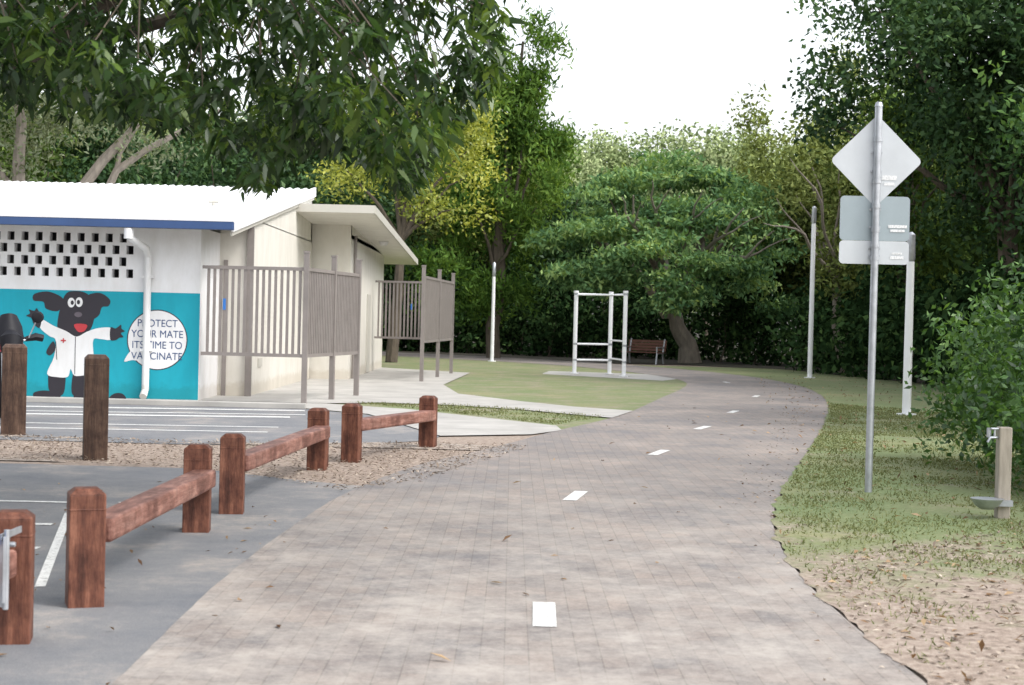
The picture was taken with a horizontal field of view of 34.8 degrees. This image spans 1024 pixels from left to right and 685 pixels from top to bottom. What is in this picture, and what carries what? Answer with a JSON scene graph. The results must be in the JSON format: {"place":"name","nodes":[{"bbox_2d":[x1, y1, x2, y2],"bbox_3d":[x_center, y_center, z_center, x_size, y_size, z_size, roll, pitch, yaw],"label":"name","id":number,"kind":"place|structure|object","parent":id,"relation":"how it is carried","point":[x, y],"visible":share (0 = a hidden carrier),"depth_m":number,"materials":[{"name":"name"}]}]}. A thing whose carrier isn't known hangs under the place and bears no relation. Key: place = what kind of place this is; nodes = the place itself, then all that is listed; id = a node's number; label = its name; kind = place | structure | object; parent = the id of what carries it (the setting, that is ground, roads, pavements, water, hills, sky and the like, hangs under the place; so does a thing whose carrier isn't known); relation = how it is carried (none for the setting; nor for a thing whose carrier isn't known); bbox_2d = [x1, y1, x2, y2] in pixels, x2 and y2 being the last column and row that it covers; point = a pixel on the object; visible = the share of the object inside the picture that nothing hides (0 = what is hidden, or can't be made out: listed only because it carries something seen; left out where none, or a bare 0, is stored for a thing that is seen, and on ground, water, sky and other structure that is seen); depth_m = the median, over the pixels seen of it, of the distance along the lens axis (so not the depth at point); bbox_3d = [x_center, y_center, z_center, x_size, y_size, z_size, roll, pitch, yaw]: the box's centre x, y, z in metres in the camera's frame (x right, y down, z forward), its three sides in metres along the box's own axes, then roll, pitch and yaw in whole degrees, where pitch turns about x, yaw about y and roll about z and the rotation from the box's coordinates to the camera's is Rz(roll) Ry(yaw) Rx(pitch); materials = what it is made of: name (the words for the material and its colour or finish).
{"place":"outdoors","nodes":[
{"label":"outdoors","id":0,"kind":"place"},
{"bbox_2d":[0,402,439,443],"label":"access road asphalt","id":1,"kind":"structure","parent":0,"point":[267,430],"depth_m":22.99,"materials":[{"name":"grey asphalt"}]},
{"bbox_2d":[1,344,27,434],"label":"timber bollard","id":2,"kind":"object","parent":1,"relation":"on","point":[14,389],"visible":0.8,"depth_m":20.37,"materials":[{"name":"brown wood"}]},
{"bbox_2d":[0,311,43,417],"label":"parked motorcycle","id":3,"kind":"object","parent":1,"relation":"on","point":[11,330],"visible":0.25,"depth_m":22.52,"materials":[{"name":"black plastic"}]},
{"bbox_2d":[0,406,304,431],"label":"access road line marking","id":4,"kind":"object","parent":1,"relation":"on","point":[165,415],"visible":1,"depth_m":25.00,"materials":[{"name":"paint"}]},
{"bbox_2d":[207,355,686,432],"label":"lawn","id":5,"kind":"structure","parent":0,"point":[525,382],"depth_m":39.29,"materials":[{"name":"green plant"}]},
{"bbox_2d":[0,0,219,183],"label":"gum tree","id":6,"kind":"object","parent":5,"relation":"on","point":[118,145],"visible":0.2,"depth_m":53.79,"materials":[{"name":"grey plant"}]},
{"bbox_2d":[0,181,315,400],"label":"toilet block","id":7,"kind":"structure","parent":5,"relation":"on","point":[116,274],"depth_m":29.11,"materials":[{"name":"white paint"}]},
{"bbox_2d":[299,64,514,362],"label":"golden tree","id":8,"kind":"object","parent":5,"relation":"on","point":[406,228],"visible":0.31,"depth_m":56.66,"materials":[{"name":"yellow plant"}]},
{"bbox_2d":[350,401,603,423],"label":"grass tufts","id":9,"kind":"object","parent":5,"relation":"on","point":[473,412],"visible":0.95,"depth_m":27.72,"materials":[{"name":"green plant"}]},
{"bbox_2d":[488,262,495,361],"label":"lamp post","id":10,"kind":"object","parent":5,"relation":"on","point":[492,314],"visible":0.91,"depth_m":61.44,"materials":[{"name":"white metal"}]},
{"bbox_2d":[543,371,673,380],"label":"exercise pad","id":11,"kind":"object","parent":5,"relation":"on","point":[632,376],"visible":0.95,"depth_m":48.48,"materials":[{"name":"concrete"}]},
{"bbox_2d":[570,291,627,376],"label":"pull up frame","id":12,"kind":"object","parent":11,"relation":"on","point":[610,328],"visible":0.98,"depth_m":49.15,"materials":[{"name":"white metal"}]},
{"bbox_2d":[0,352,927,683],"bbox_3d":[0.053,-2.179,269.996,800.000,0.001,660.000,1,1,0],"label":"ground","id":13,"kind":"structure","parent":0,"point":[72,458],"depth_m":18.00,"materials":[{"name":"soil"}]},
{"bbox_2d":[82,354,109,460],"bbox_3d":[-4.439,0.738,17.413,0.256,1.220,0.256,1,1,-17],"label":"timber bollard","id":14,"kind":"object","parent":13,"relation":"on","point":[95,407],"visible":0.85,"depth_m":17.30,"materials":[{"name":"brown wood"}]},
{"bbox_2d":[0,463,359,684],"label":"car park asphalt","id":15,"kind":"object","parent":13,"relation":"on","point":[165,586],"visible":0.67,"depth_m":10.41,"materials":[{"name":"grey asphalt"}]},
{"bbox_2d":[0,509,35,644],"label":"timber barrier","id":16,"kind":"object","parent":15,"relation":"on","point":[17,542],"visible":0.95,"depth_m":7.71,"materials":[{"name":"wood"}]},
{"bbox_2d":[0,500,119,585],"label":"car park line marking","id":17,"kind":"object","parent":15,"relation":"on","point":[44,574],"visible":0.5,"depth_m":10.81,"materials":[{"name":"paint"}]},
{"bbox_2d":[65,443,215,607],"bbox_3d":[-2.283,1.130,10.324,0.253,0.740,3.301,1,1,0],"label":"timber barrier","id":18,"kind":"object","parent":15,"relation":"on","point":[94,525],"visible":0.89,"depth_m":8.89,"materials":[{"name":"brown wood"}]},
{"bbox_2d":[0,479,316,684],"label":"fallen leaves","id":19,"kind":"object","parent":15,"relation":"on","point":[139,561],"visible":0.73,"depth_m":10.75,"materials":[{"name":"brown plant"}]},
{"bbox_2d":[219,407,329,513],"bbox_3d":[-2.106,1.070,14.932,0.240,0.740,4.099,1,1,3],"label":"timber barrier","id":20,"kind":"object","parent":15,"relation":"on","point":[238,459],"visible":0.84,"depth_m":13.47,"materials":[{"name":"brown wood"}]},
{"bbox_2d":[0,433,525,489],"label":"garden bed","id":21,"kind":"object","parent":13,"relation":"on","point":[413,445],"visible":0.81,"depth_m":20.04,"materials":[{"name":"brown plant"}]},
{"bbox_2d":[0,0,525,202],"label":"mango tree","id":22,"kind":"object","parent":13,"relation":"on","point":[322,125],"visible":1,"depth_m":10.61,"materials":[{"name":"green plant"}]},
{"bbox_2d":[198,400,560,435],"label":"concrete footpath","id":23,"kind":"structure","parent":13,"relation":"on","point":[448,424],"depth_m":24.51,"materials":[{"name":"grey concrete"}]},
{"bbox_2d":[26,396,306,408],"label":"kerb","id":24,"kind":"structure","parent":23,"relation":"on","point":[176,402],"depth_m":27.54,"materials":[{"name":"concrete"}]},
{"bbox_2d":[341,395,437,462],"bbox_3d":[-1.388,1.030,18.992,0.236,0.740,2.572,2,1,18],"label":"timber barrier","id":25,"kind":"object","parent":13,"relation":"on","point":[355,423],"visible":0.88,"depth_m":18.37,"materials":[{"name":"brown wood"}]},
{"bbox_2d":[201,367,630,417],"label":"concrete footpath","id":26,"kind":"structure","parent":13,"relation":"on","point":[393,384],"depth_m":33.00,"materials":[{"name":"grey concrete"}]},
{"bbox_2d":[201,251,361,403],"bbox_3d":[-3.614,-0.269,30.169,1.660,2.718,4.276,2,1,35],"label":"privacy screen","id":27,"kind":"object","parent":26,"relation":"on","point":[331,323],"visible":0.98,"depth_m":28.88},
{"bbox_2d":[296,204,417,378],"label":"amenities wing","id":28,"kind":"structure","parent":26,"relation":"on","point":[349,235],"depth_m":40.73,"materials":[{"name":"beige paint"}]},
{"bbox_2d":[365,294,370,371],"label":"doors","id":29,"kind":"structure","parent":28,"relation":"in","point":[368,312],"depth_m":45.32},
{"bbox_2d":[374,265,454,381],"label":"privacy screen","id":30,"kind":"object","parent":26,"relation":"on","point":[437,308],"visible":0.98,"depth_m":44.99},
{"bbox_2d":[639,365,1023,684],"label":"grass verge","id":31,"kind":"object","parent":13,"relation":"on","point":[1000,638],"depth_m":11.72,"materials":[{"name":"green plant"}]},
{"bbox_2d":[804,206,816,377],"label":"lamp post","id":32,"kind":"object","parent":31,"relation":"on","point":[811,301],"visible":0.84,"depth_m":50.62,"materials":[{"name":"white metal"}]},
{"bbox_2d":[717,408,1022,683],"bbox_3d":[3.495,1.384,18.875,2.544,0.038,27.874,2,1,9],"label":"fallen leaves","id":33,"kind":"object","parent":31,"relation":"on","point":[818,554],"visible":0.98,"depth_m":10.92,"materials":[{"name":"brown plant"}]},
{"bbox_2d":[832,102,920,491],"bbox_3d":[3.490,-0.376,15.771,0.850,3.880,0.100,1,1,2],"label":"traffic sign","id":34,"kind":"object","parent":31,"relation":"on","point":[876,161],"visible":0.97,"depth_m":15.80,"materials":[{"name":"metal"}]},
{"bbox_2d":[759,374,1018,543],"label":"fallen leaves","id":35,"kind":"object","parent":31,"relation":"on","point":[859,441],"visible":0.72,"depth_m":22.69,"materials":[{"name":"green plant"}]},
{"bbox_2d":[896,232,915,414],"bbox_3d":[7.339,-0.293,30.196,0.374,3.500,0.374,1,1,0],"label":"lamp post","id":36,"kind":"object","parent":31,"relation":"on","point":[907,362],"visible":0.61,"depth_m":30.13,"materials":[{"name":"white metal"}]},
{"bbox_2d":[816,522,1023,684],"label":"fallen leaves","id":37,"kind":"object","parent":31,"relation":"on","point":[927,602],"visible":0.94,"depth_m":9.97,"materials":[{"name":"brown plant"}]},
{"bbox_2d":[898,252,1023,495],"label":"garden shrub","id":38,"kind":"object","parent":31,"relation":"on","point":[978,396],"visible":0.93,"depth_m":17.99,"materials":[{"name":"green plant"}]},
{"bbox_2d":[970,427,1012,518],"bbox_3d":[4.054,1.117,13.783,0.360,0.800,0.295,1,1,0],"label":"drinking tap post","id":39,"kind":"object","parent":31,"relation":"on","point":[1000,502],"visible":0.91,"depth_m":13.82,"materials":[{"name":"wood"}]},
{"bbox_2d":[963,9,1023,234],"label":"rain tree","id":40,"kind":"object","parent":13,"relation":"on","point":[1019,124],"visible":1,"depth_m":25.51,"materials":[{"name":"green plant"}]},
{"bbox_2d":[4,0,1004,329],"label":"sky","id":41,"kind":"structure","parent":0,"point":[644,64],"materials":[{"name":"white"}]},
{"bbox_2d":[111,352,927,684],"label":"brick path","id":42,"kind":"structure","parent":0,"point":[359,594],"depth_m":10.07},
{"bbox_2d":[237,403,820,660],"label":"fallen leaves","id":43,"kind":"object","parent":42,"relation":"on","point":[506,537],"visible":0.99,"depth_m":10.98,"materials":[{"name":"brown plant"}]},
{"bbox_2d":[533,382,759,626],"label":"path centre dashes","id":44,"kind":"object","parent":42,"relation":"on","point":[544,613],"visible":1,"depth_m":8.94,"materials":[{"name":"paint"}]},
{"bbox_2d":[382,330,944,384],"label":"forest floor","id":45,"kind":"structure","parent":0,"point":[644,359],"depth_m":68.19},
{"bbox_2d":[390,0,592,357],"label":"broadleaf tree","id":46,"kind":"object","parent":45,"relation":"on","point":[521,103],"visible":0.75,"depth_m":66.33,"materials":[{"name":"green plant"}]},
{"bbox_2d":[0,5,1023,371],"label":"distant forest","id":47,"kind":"object","parent":45,"relation":"on","point":[752,153],"visible":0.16,"depth_m":65.28,"materials":[{"name":"green plant"}]},
{"bbox_2d":[621,338,666,364],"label":"park bench","id":48,"kind":"object","parent":45,"relation":"on","point":[636,344],"visible":0.81,"depth_m":63.66,"materials":[{"name":"wood"}]},
{"bbox_2d":[514,147,810,362],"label":"poinciana tree","id":49,"kind":"object","parent":45,"relation":"on","point":[731,203],"visible":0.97,"depth_m":63.32,"materials":[{"name":"green plant"}]},
{"bbox_2d":[382,194,1023,392],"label":"understorey shrubs","id":50,"kind":"object","parent":45,"relation":"on","point":[734,322],"visible":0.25,"depth_m":66.40,"materials":[{"name":"green plant"}]},
{"bbox_2d":[763,111,888,374],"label":"acacia tree","id":51,"kind":"object","parent":45,"relation":"on","point":[827,259],"visible":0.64,"depth_m":54.42,"materials":[{"name":"green plant"}]},
{"bbox_2d":[782,0,1023,322],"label":"fig tree","id":52,"kind":"object","parent":45,"relation":"on","point":[957,28],"visible":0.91,"depth_m":42.16,"materials":[{"name":"green plant"}]}
]}

